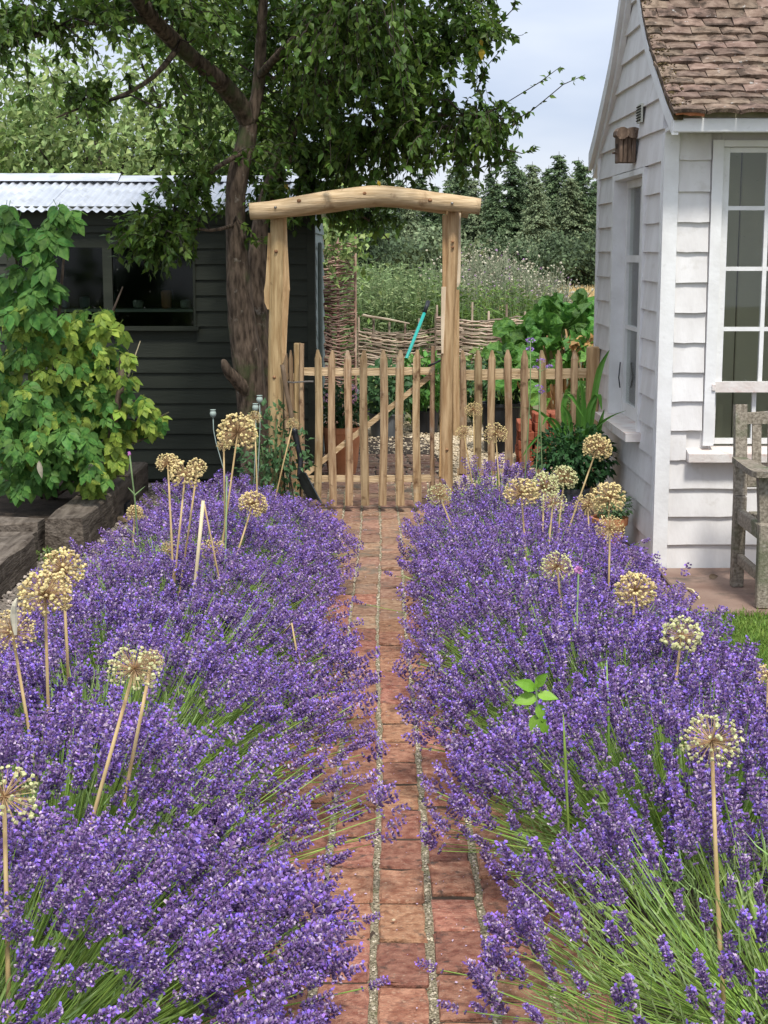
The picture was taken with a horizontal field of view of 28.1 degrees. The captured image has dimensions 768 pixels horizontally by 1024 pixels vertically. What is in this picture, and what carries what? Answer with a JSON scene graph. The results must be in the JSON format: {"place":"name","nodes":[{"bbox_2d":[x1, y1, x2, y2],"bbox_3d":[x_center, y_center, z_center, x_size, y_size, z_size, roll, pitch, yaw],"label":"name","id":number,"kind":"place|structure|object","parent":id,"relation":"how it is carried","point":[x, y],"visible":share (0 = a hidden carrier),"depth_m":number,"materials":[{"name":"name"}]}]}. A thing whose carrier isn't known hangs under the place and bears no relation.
{"place":"outdoors","nodes":[
{"label":"outdoors","id":0,"kind":"place"},
{"bbox_2d":[0,480,85,521],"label":"raised bed soil","id":1,"kind":"structure","parent":0,"point":[38,507],"depth_m":9.02,"materials":[{"name":"soil"}]},
{"bbox_2d":[0,199,171,507],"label":"elder shrub","id":2,"kind":"object","parent":1,"relation":"on","point":[69,402],"visible":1,"depth_m":8.68,"materials":[{"name":"green plant"}]},
{"bbox_2d":[0,481,294,690],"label":"gravel area","id":3,"kind":"object","parent":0,"point":[3,606],"depth_m":8.07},
{"bbox_2d":[0,534,36,598],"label":"railway sleeper","id":4,"kind":"object","parent":3,"relation":"on","point":[18,560],"visible":1,"depth_m":7.51,"materials":[{"name":"wood"}]},
{"bbox_2d":[0,517,44,556],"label":"railway sleeper","id":5,"kind":"object","parent":3,"relation":"on","point":[18,524],"visible":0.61,"depth_m":8.14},
{"bbox_2d":[45,462,147,555],"bbox_3d":[-1.698,-0.052,9.257,0.218,0.214,2.230,0,10,0],"label":"railway sleeper","id":6,"kind":"object","parent":3,"relation":"on","point":[78,519],"visible":0.68,"depth_m":8.56,"materials":[{"name":"wood"}]},
{"bbox_2d":[233,398,316,505],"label":"rose bush","id":7,"kind":"object","parent":3,"relation":"on","point":[276,461],"visible":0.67,"depth_m":9.04,"materials":[{"name":"green plant"}]},
{"bbox_2d":[249,185,480,514],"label":"timber arch","id":8,"kind":"structure","parent":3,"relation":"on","point":[453,208],"depth_m":8.99,"materials":[{"name":"brown wood"}]},
{"bbox_2d":[0,0,618,215],"label":"sky","id":9,"kind":"structure","parent":0,"point":[576,36],"materials":[{"name":"white"}]},
{"bbox_2d":[148,314,565,514],"bbox_3d":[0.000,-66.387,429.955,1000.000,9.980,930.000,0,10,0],"label":"ground","id":10,"kind":"structure","parent":0,"point":[468,418],"depth_m":15.24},
{"bbox_2d":[0,0,123,170],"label":"hazel tree","id":11,"kind":"object","parent":10,"relation":"on","point":[36,62],"visible":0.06,"depth_m":16.93,"materials":[{"name":"green plant"}]},
{"bbox_2d":[0,48,155,172],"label":"hazel tree","id":12,"kind":"object","parent":10,"relation":"on","point":[6,145],"visible":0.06,"depth_m":13.81,"materials":[{"name":"green plant"}]},
{"bbox_2d":[0,27,234,175],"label":"hazel tree","id":13,"kind":"object","parent":10,"relation":"on","point":[75,129],"visible":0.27,"depth_m":13.45,"materials":[{"name":"green plant"}]},
{"bbox_2d":[31,0,296,175],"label":"hazel tree","id":14,"kind":"object","parent":10,"relation":"on","point":[138,63],"visible":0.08,"depth_m":14.44,"materials":[{"name":"green plant"}]},
{"bbox_2d":[0,173,328,480],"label":"garden shed","id":15,"kind":"structure","parent":10,"relation":"on","point":[176,324],"depth_m":10.71,"materials":[{"name":"paint"}]},
{"bbox_2d":[6,239,198,330],"bbox_3d":[-1.944,-1.565,10.575,1.331,0.625,0.085,0,10,0],"label":"window","id":16,"kind":"structure","parent":15,"relation":"in","point":[108,275],"depth_m":10.56,"materials":[{"name":"paint"}]},
{"bbox_2d":[124,83,397,345],"bbox_3d":[-1.158,-2.496,14.252,2.590,3.353,1.834,0,10,0],"label":"hazel tree","id":17,"kind":"object","parent":10,"relation":"on","point":[232,135],"visible":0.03,"depth_m":14.11,"materials":[{"name":"green plant"}]},
{"bbox_2d":[0,0,585,493],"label":"plum tree","id":18,"kind":"object","parent":10,"relation":"on","point":[368,50],"visible":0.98,"depth_m":9.26,"materials":[{"name":"green plant"}]},
{"bbox_2d":[323,237,356,424],"bbox_3d":[-0.385,-1.478,13.111,0.342,1.719,0.059,5,11,29],"label":"wattle hurdle","id":19,"kind":"object","parent":10,"relation":"on","point":[330,321],"visible":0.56,"depth_m":13.06,"materials":[{"name":"wicker"}]},
{"bbox_2d":[323,223,368,287],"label":"climbing plant","id":20,"kind":"object","parent":19,"relation":"attached to","point":[343,253],"visible":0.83,"depth_m":12.76,"materials":[{"name":"green plant"}]},
{"bbox_2d":[324,161,415,350],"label":"willow shrub","id":21,"kind":"object","parent":10,"relation":"on","point":[380,253],"visible":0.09,"depth_m":25.56,"materials":[{"name":"green plant"}]},
{"bbox_2d":[357,314,435,386],"bbox_3d":[0.121,-1.589,15.485,0.820,0.843,0.102,1,10,8],"label":"wattle fence","id":22,"kind":"object","parent":10,"relation":"on","point":[383,339],"visible":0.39,"depth_m":15.48,"materials":[{"name":"wicker"}]},
{"bbox_2d":[325,258,471,386],"bbox_3d":[0.126,-2.276,18.450,1.872,1.546,3.141,0,10,0],"label":"nettle patch","id":23,"kind":"object","parent":10,"relation":"on","point":[392,301],"visible":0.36,"depth_m":17.45,"materials":[{"name":"green plant"}]},
{"bbox_2d":[461,177,491,265],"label":"conifer tree","id":24,"kind":"object","parent":10,"relation":"on","point":[471,220],"visible":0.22,"depth_m":92.88,"materials":[{"name":"green plant"}]},
{"bbox_2d":[405,278,550,397],"bbox_3d":[1.056,-2.003,17.510,1.714,1.323,1.662,0,10,0],"label":"willowherb patch","id":25,"kind":"object","parent":10,"relation":"on","point":[494,314],"visible":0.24,"depth_m":17.18,"materials":[{"name":"green plant"}]},
{"bbox_2d":[435,302,525,396],"bbox_3d":[1.042,-1.609,15.285,1.101,0.948,0.067,3,10,15],"label":"wattle fence","id":26,"kind":"object","parent":10,"relation":"on","point":[464,329],"visible":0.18,"depth_m":15.29,"materials":[{"name":"wicker"}]},
{"bbox_2d":[472,181,516,247],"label":"conifer tree","id":27,"kind":"object","parent":10,"relation":"on","point":[497,218],"visible":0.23,"depth_m":88.11,"materials":[{"name":"green plant"}]},
{"bbox_2d":[478,150,530,248],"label":"conifer tree","id":28,"kind":"object","parent":10,"relation":"on","point":[516,206],"visible":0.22,"depth_m":89.83,"materials":[{"name":"green plant"}]},
{"bbox_2d":[418,239,594,385],"bbox_3d":[1.498,-2.476,18.970,2.203,1.766,3.677,0,10,0],"label":"thistle patch","id":29,"kind":"object","parent":10,"relation":"on","point":[525,281],"visible":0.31,"depth_m":18.11,"materials":[{"name":"green plant"}]},
{"bbox_2d":[457,346,599,505],"bbox_3d":[0.902,-0.534,9.674,0.886,1.013,0.076,0,10,0],"label":"picket fence","id":30,"kind":"object","parent":10,"relation":"on","point":[478,374],"visible":0.61,"depth_m":9.63,"materials":[{"name":"brown wood"}]},
{"bbox_2d":[516,161,551,229],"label":"conifer tree","id":31,"kind":"object","parent":10,"relation":"on","point":[532,177],"visible":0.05,"depth_m":91.78,"materials":[{"name":"green plant"}]},
{"bbox_2d":[516,180,560,274],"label":"conifer tree","id":32,"kind":"object","parent":10,"relation":"on","point":[537,224],"visible":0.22,"depth_m":86.10,"materials":[{"name":"green plant"}]},
{"bbox_2d":[540,155,578,225],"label":"conifer tree","id":33,"kind":"object","parent":10,"relation":"on","point":[558,170],"visible":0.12,"depth_m":93.68,"materials":[{"name":"green plant"}]},
{"bbox_2d":[547,178,595,256],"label":"conifer tree","id":34,"kind":"object","parent":10,"relation":"on","point":[566,218],"visible":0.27,"depth_m":87.08,"materials":[{"name":"green plant"}]},
{"bbox_2d":[520,350,623,460],"bbox_3d":[1.034,-0.604,8.746,0.678,0.637,0.068,0,10,0],"label":"crocosmia","id":35,"kind":"object","parent":10,"relation":"on","point":[584,415],"visible":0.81,"depth_m":8.76,"materials":[{"name":"plant"}]},
{"bbox_2d":[562,163,596,237],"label":"conifer tree","id":36,"kind":"object","parent":10,"relation":"on","point":[583,180],"visible":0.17,"depth_m":87.87,"materials":[{"name":"green plant"}]},
{"bbox_2d":[588,0,767,567],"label":"summerhouse","id":37,"kind":"structure","parent":10,"relation":"on","point":[681,299],"depth_m":7.77,"materials":[{"name":"white paint"}]},
{"bbox_2d":[594,167,647,441],"bbox_3d":[1.368,-1.171,8.590,0.198,1.430,1.130,0,10,0],"label":"window","id":38,"kind":"structure","parent":37,"relation":"in","point":[626,424],"depth_m":8.99,"materials":[{"name":"paint"}]},
{"bbox_2d":[612,127,638,163],"bbox_3d":[1.298,-1.977,8.278,0.140,0.194,0.159,0,10,0],"label":"birdhouse","id":39,"kind":"object","parent":37,"relation":"attached to","point":[625,144],"visible":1,"depth_m":8.23,"materials":[{"name":"brown wood"}]},
{"bbox_2d":[686,140,767,461],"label":"window","id":40,"kind":"structure","parent":37,"relation":"in","point":[721,150],"depth_m":7.58,"materials":[{"name":"paint"}]},
{"bbox_2d":[1,630,767,1023],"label":"soil bed","id":41,"kind":"object","parent":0,"point":[633,904],"depth_m":3.70,"materials":[{"name":"soil"}]},
{"bbox_2d":[0,765,38,1021],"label":"allium","id":42,"kind":"object","parent":41,"relation":"on","point":[6,796],"visible":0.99,"depth_m":2.62,"materials":[{"name":"plant"}]},
{"bbox_2d":[0,598,40,810],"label":"allium","id":43,"kind":"object","parent":41,"relation":"on","point":[13,630],"visible":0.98,"depth_m":3.70,"materials":[{"name":"plant"}]},
{"bbox_2d":[17,570,71,805],"bbox_3d":[-0.846,0.528,3.891,0.124,0.776,0.144,9,13,41],"label":"allium","id":44,"kind":"object","parent":41,"relation":"on","point":[43,593],"visible":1,"depth_m":3.83,"materials":[{"name":"plant"}]},
{"bbox_2d":[39,546,86,766],"bbox_3d":[-0.843,0.483,4.090,0.119,0.797,0.114,6,11,31],"label":"allium","id":45,"kind":"object","parent":41,"relation":"on","point":[62,567],"visible":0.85,"depth_m":4.03,"materials":[{"name":"plant"}]},
{"bbox_2d":[54,644,161,968],"bbox_3d":[-0.586,0.650,3.205,0.259,0.766,0.108,0,10,0],"label":"allium","id":46,"kind":"object","parent":41,"relation":"on","point":[135,668],"visible":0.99,"depth_m":3.15,"materials":[{"name":"plant"}]},
{"bbox_2d":[108,649,164,898],"bbox_3d":[-0.546,0.655,3.313,0.184,0.720,0.056,-9,13,-42],"label":"allium","id":47,"kind":"object","parent":41,"relation":"on","point":[137,736],"visible":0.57,"depth_m":3.31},
{"bbox_2d":[155,453,180,604],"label":"allium","id":48,"kind":"object","parent":41,"relation":"on","point":[169,462],"visible":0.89,"depth_m":5.46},
{"bbox_2d":[4,536,363,665],"bbox_3d":[-0.737,0.353,5.698,1.334,0.514,1.005,0,10,0],"label":"lavender bush","id":49,"kind":"object","parent":41,"relation":"on","point":[248,575],"visible":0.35,"depth_m":5.59,"materials":[{"name":"purple plant"}]},
{"bbox_2d":[169,460,202,631],"bbox_3d":[-0.709,0.230,5.467,0.138,0.836,0.109,2,10,13],"label":"allium","id":50,"kind":"object","parent":41,"relation":"on","point":[185,473],"visible":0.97,"depth_m":5.41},
{"bbox_2d":[29,502,351,617],"bbox_3d":[-0.798,0.216,6.377,1.344,0.554,1.027,0,10,0],"label":"lavender bush","id":51,"kind":"object","parent":41,"relation":"on","point":[264,541],"visible":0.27,"depth_m":6.33,"materials":[{"name":"purple plant"}]},
{"bbox_2d":[0,573,384,738],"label":"lavender bush","id":52,"kind":"object","parent":41,"relation":"on","point":[117,616],"visible":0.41,"depth_m":4.91,"materials":[{"name":"purple plant"}]},
{"bbox_2d":[0,791,389,1023],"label":"lavender bush","id":53,"kind":"object","parent":41,"relation":"on","point":[199,973],"visible":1,"depth_m":2.72,"materials":[{"name":"purple plant"}]},
{"bbox_2d":[0,614,390,840],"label":"lavender bush","id":54,"kind":"object","parent":41,"relation":"on","point":[270,714],"visible":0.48,"depth_m":4.25,"materials":[{"name":"purple plant"}]},
{"bbox_2d":[0,678,409,1005],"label":"lavender bush","id":55,"kind":"object","parent":41,"relation":"on","point":[55,781],"visible":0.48,"depth_m":3.41,"materials":[{"name":"purple plant"}]},
{"bbox_2d":[134,468,283,532],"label":"lavender bush","id":56,"kind":"object","parent":41,"relation":"on","point":[176,490],"visible":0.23,"depth_m":8.39,"materials":[{"name":"purple plant"}]},
{"bbox_2d":[83,489,363,589],"bbox_3d":[-0.734,0.131,7.071,1.284,0.528,1.032,0,10,0],"label":"lavender bush","id":57,"kind":"object","parent":41,"relation":"on","point":[336,546],"visible":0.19,"depth_m":7.03,"materials":[{"name":"purple plant"}]},
{"bbox_2d":[216,412,258,553],"bbox_3d":[-0.597,0.061,6.181,0.165,0.929,0.204,9,13,42],"label":"allium","id":58,"kind":"object","parent":41,"relation":"on","point":[237,432],"visible":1,"depth_m":6.12,"materials":[{"name":"plant"}]},
{"bbox_2d":[140,481,344,546],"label":"lavender bush","id":59,"kind":"object","parent":41,"relation":"on","point":[272,497],"visible":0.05,"depth_m":7.74,"materials":[{"name":"purple plant"}]},
{"bbox_2d":[225,490,267,590],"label":"allium","id":60,"kind":"object","parent":41,"relation":"on","point":[252,503],"visible":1,"depth_m":6.17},
{"bbox_2d":[426,453,558,516],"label":"lavender bush","id":61,"kind":"object","parent":41,"relation":"on","point":[506,475],"visible":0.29,"depth_m":8.59,"materials":[{"name":"purple plant"}]},
{"bbox_2d":[399,472,603,558],"bbox_3d":[0.596,0.025,7.890,0.981,0.485,0.965,-6,12,-33],"label":"lavender bush","id":62,"kind":"object","parent":41,"relation":"on","point":[495,504],"visible":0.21,"depth_m":7.90,"materials":[{"name":"purple plant"}]},
{"bbox_2d":[502,478,539,570],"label":"allium","id":63,"kind":"object","parent":41,"relation":"on","point":[523,491],"visible":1,"depth_m":6.17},
{"bbox_2d":[395,494,650,590],"bbox_3d":[0.629,0.148,7.234,1.159,0.476,0.995,0,10,0],"label":"lavender bush","id":64,"kind":"object","parent":41,"relation":"on","point":[438,528],"visible":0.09,"depth_m":7.20,"materials":[{"name":"purple plant"}]},
{"bbox_2d":[352,515,694,670],"bbox_3d":[0.537,0.301,5.886,1.335,0.549,0.972,0,10,0],"label":"lavender bush","id":65,"kind":"object","parent":41,"relation":"on","point":[498,570],"visible":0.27,"depth_m":5.86,"materials":[{"name":"purple plant"}]},
{"bbox_2d":[384,502,666,617],"bbox_3d":[0.598,0.250,6.578,1.048,0.608,1.028,9,13,44],"label":"lavender bush","id":66,"kind":"object","parent":41,"relation":"on","point":[431,546],"visible":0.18,"depth_m":6.58,"materials":[{"name":"purple plant"}]},
{"bbox_2d":[513,673,557,789],"bbox_3d":[0.365,0.558,3.770,0.106,0.342,0.070,-4,10,-20],"label":"sapling","id":67,"kind":"object","parent":41,"relation":"on","point":[529,698],"visible":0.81,"depth_m":3.75,"materials":[{"name":"green plant"}]},
{"bbox_2d":[528,471,559,532],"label":"allium","id":68,"kind":"object","parent":41,"relation":"on","point":[545,485],"visible":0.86,"depth_m":6.56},
{"bbox_2d":[540,550,573,668],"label":"allium","id":69,"kind":"object","parent":41,"relation":"on","point":[556,566],"visible":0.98,"depth_m":5.10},
{"bbox_2d":[392,553,733,713],"bbox_3d":[0.641,0.419,5.209,1.231,0.545,1.004,0,10,0],"label":"lavender bush","id":70,"kind":"object","parent":41,"relation":"on","point":[468,618],"visible":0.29,"depth_m":5.20,"materials":[{"name":"purple plant"}]},
{"bbox_2d":[551,465,578,544],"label":"allium","id":71,"kind":"object","parent":41,"relation":"on","point":[564,477],"visible":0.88,"depth_m":6.75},
{"bbox_2d":[553,485,589,525],"bbox_3d":[1.070,-0.014,8.843,0.229,0.264,0.229,0,10,0],"label":"galvanised pot","id":72,"kind":"object","parent":41,"relation":"on","point":[569,494],"visible":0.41,"depth_m":8.74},
{"bbox_2d":[529,422,620,491],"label":"geranium","id":73,"kind":"object","parent":72,"relation":"in","point":[573,458],"visible":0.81,"depth_m":8.70,"materials":[{"name":"plant"}]},
{"bbox_2d":[395,583,767,814],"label":"lavender bush","id":74,"kind":"object","parent":41,"relation":"on","point":[645,646],"visible":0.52,"depth_m":4.43,"materials":[{"name":"purple plant"}]},
{"bbox_2d":[567,432,612,532],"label":"allium","id":75,"kind":"object","parent":41,"relation":"on","point":[596,448],"visible":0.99,"depth_m":7.04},
{"bbox_2d":[415,746,767,1023],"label":"lavender bush","id":76,"kind":"object","parent":41,"relation":"on","point":[706,971],"visible":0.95,"depth_m":2.95,"materials":[{"name":"purple plant"}]},
{"bbox_2d":[417,651,767,948],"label":"lavender bush","id":77,"kind":"object","parent":41,"relation":"on","point":[674,721],"visible":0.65,"depth_m":3.68,"materials":[{"name":"purple plant"}]},
{"bbox_2d":[590,482,625,553],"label":"allium","id":78,"kind":"object","parent":41,"relation":"on","point":[609,495],"visible":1,"depth_m":6.46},
{"bbox_2d":[594,515,624,606],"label":"allium","id":79,"kind":"object","parent":41,"relation":"on","point":[611,527],"visible":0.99,"depth_m":5.49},
{"bbox_2d":[614,571,656,698],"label":"allium","id":80,"kind":"object","parent":41,"relation":"on","point":[634,591],"visible":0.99,"depth_m":4.74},
{"bbox_2d":[658,615,703,807],"bbox_3d":[0.832,0.562,4.354,0.133,0.554,0.124,0,10,0],"label":"allium","id":81,"kind":"object","parent":41,"relation":"on","point":[678,647],"visible":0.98,"depth_m":4.31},
{"bbox_2d":[686,983,724,1023],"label":"lavender bush","id":82,"kind":"object","parent":41,"relation":"on","point":[717,1014],"visible":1,"depth_m":2.40,"materials":[{"name":"purple plant"}]},
{"bbox_2d":[679,713,744,1019],"bbox_3d":[0.616,0.726,2.946,0.113,0.702,0.122,-5,11,-28],"label":"allium","id":83,"kind":"object","parent":41,"relation":"on","point":[711,741],"visible":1,"depth_m":2.90,"materials":[{"name":"plant"}]},
{"bbox_2d":[134,437,655,1023],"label":"brick path","id":84,"kind":"structure","parent":0,"point":[450,901],"depth_m":4.08,"materials":[{"name":"brick"}]},
{"bbox_2d":[284,343,302,504],"bbox_3d":[-0.560,-0.520,9.486,0.114,1.045,0.062,0,10,0],"label":"picket fence","id":85,"kind":"object","parent":84,"relation":"on","point":[291,376],"visible":0.49,"depth_m":9.43,"materials":[{"name":"brown wood"}]},
{"bbox_2d":[280,364,321,503],"bbox_3d":[-0.473,-0.452,8.982,0.072,0.808,0.342,-9,13,-42],"label":"spade","id":86,"kind":"object","parent":84,"relation":"on","point":[307,486],"visible":0.91,"depth_m":9.03,"materials":[{"name":"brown wood"}]},
{"bbox_2d":[323,424,359,474],"bbox_3d":[-0.302,-0.435,11.033,0.289,0.360,0.289,0,10,0],"label":"terracotta pot","id":87,"kind":"object","parent":84,"relation":"on","point":[340,436],"visible":0.45,"depth_m":10.94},
{"bbox_2d":[322,380,367,428],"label":"hydrangea","id":88,"kind":"object","parent":87,"relation":"in","point":[339,411],"visible":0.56,"depth_m":10.93,"materials":[{"name":"green plant"}]},
{"bbox_2d":[287,343,440,505],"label":"picket gate","id":89,"kind":"structure","parent":84,"relation":"on","point":[363,372],"depth_m":9.34,"materials":[{"name":"brown wood"}]},
{"bbox_2d":[243,509,560,1023],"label":"joint grit","id":90,"kind":"object","parent":84,"relation":"on","point":[427,889],"visible":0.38,"depth_m":4.23,"materials":[{"name":"gravel"}]},
{"bbox_2d":[292,421,583,498],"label":"yard gravel","id":91,"kind":"structure","parent":0,"point":[458,451],"depth_m":12.33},
{"bbox_2d":[367,412,405,436],"bbox_3d":[0.022,-0.757,13.362,0.343,0.214,0.341,0,10,0],"label":"plastic tub","id":92,"kind":"object","parent":91,"relation":"on","point":[375,429],"visible":0.46,"depth_m":13.25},
{"bbox_2d":[352,357,423,417],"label":"courgette plant","id":93,"kind":"object","parent":92,"relation":"in","point":[373,394],"visible":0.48,"depth_m":13.20,"materials":[{"name":"green plant"}]},
{"bbox_2d":[410,408,439,434],"bbox_3d":[0.365,-0.806,13.658,0.284,0.210,0.282,0,10,0],"label":"plastic tub","id":94,"kind":"object","parent":91,"relation":"on","point":[424,421],"visible":0.53,"depth_m":13.55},
{"bbox_2d":[392,346,440,415],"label":"courgette plant","id":95,"kind":"object","parent":94,"relation":"in","point":[425,398],"visible":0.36,"depth_m":13.50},
{"bbox_2d":[482,400,519,453],"bbox_3d":[0.941,-0.682,12.361,0.343,0.401,0.341,0,10,0],"label":"plastic tub","id":96,"kind":"object","parent":91,"relation":"on","point":[499,413],"visible":0.47,"depth_m":12.25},
{"bbox_2d":[469,343,519,403],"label":"potato plant","id":97,"kind":"object","parent":96,"relation":"on","point":[497,392],"visible":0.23,"depth_m":12.22,"materials":[{"name":"green plant"}]},
{"bbox_2d":[515,410,554,466],"bbox_3d":[1.173,-0.560,11.629,0.354,0.399,0.354,0,10,0],"label":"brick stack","id":98,"kind":"object","parent":91,"relation":"on","point":[533,426],"visible":0.43,"depth_m":11.49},
{"bbox_2d":[480,288,593,429],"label":"rhubarb plant","id":99,"kind":"object","parent":91,"relation":"on","point":[548,323],"visible":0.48,"depth_m":12.45,"materials":[{"name":"plant"}]},
{"bbox_2d":[562,328,593,380],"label":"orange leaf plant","id":100,"kind":"object","parent":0,"point":[586,342],"visible":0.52,"depth_m":11.64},
{"bbox_2d":[586,507,767,617],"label":"stone paving","id":101,"kind":"structure","parent":0,"point":[720,590],"depth_m":7.29,"materials":[{"name":"stone"}]},
{"bbox_2d":[730,404,767,608],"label":"garden bench","id":102,"kind":"object","parent":101,"relation":"on","point":[748,472],"visible":1,"depth_m":7.23,"materials":[{"name":"grey wood"}]},
{"bbox_2d":[666,606,767,734],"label":"grass","id":103,"kind":"structure","parent":0,"point":[743,629],"depth_m":6.52,"materials":[{"name":"plant"}]},
{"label":"wheat field","id":104,"kind":"structure","parent":0,"visible":0},
{"bbox_2d":[368,230,432,288],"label":"field edge bush","id":105,"kind":"object","parent":104,"relation":"on","point":[407,256],"visible":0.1,"depth_m":58.59,"materials":[{"name":"green plant"}]},
{"bbox_2d":[391,230,475,291],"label":"field edge bush","id":106,"kind":"object","parent":104,"relation":"on","point":[434,251],"visible":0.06,"depth_m":68.38,"materials":[{"name":"green plant"}]},
{"bbox_2d":[398,219,500,277],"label":"field edge bush","id":107,"kind":"object","parent":104,"relation":"on","point":[436,238],"visible":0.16,"depth_m":70.43,"materials":[{"name":"green plant"}]},
{"bbox_2d":[461,227,548,286],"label":"field edge bush","id":108,"kind":"object","parent":104,"relation":"on","point":[523,253],"visible":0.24,"depth_m":74.45,"materials":[{"name":"green plant"}]},
{"bbox_2d":[526,222,595,284],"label":"field edge bush","id":109,"kind":"object","parent":104,"relation":"on","point":[554,241],"visible":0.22,"depth_m":76.36,"materials":[{"name":"green plant"}]},
{"bbox_2d":[536,237,595,290],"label":"field edge bush","id":110,"kind":"object","parent":104,"relation":"on","point":[583,272],"visible":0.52,"depth_m":72.67,"materials":[{"name":"green plant"}]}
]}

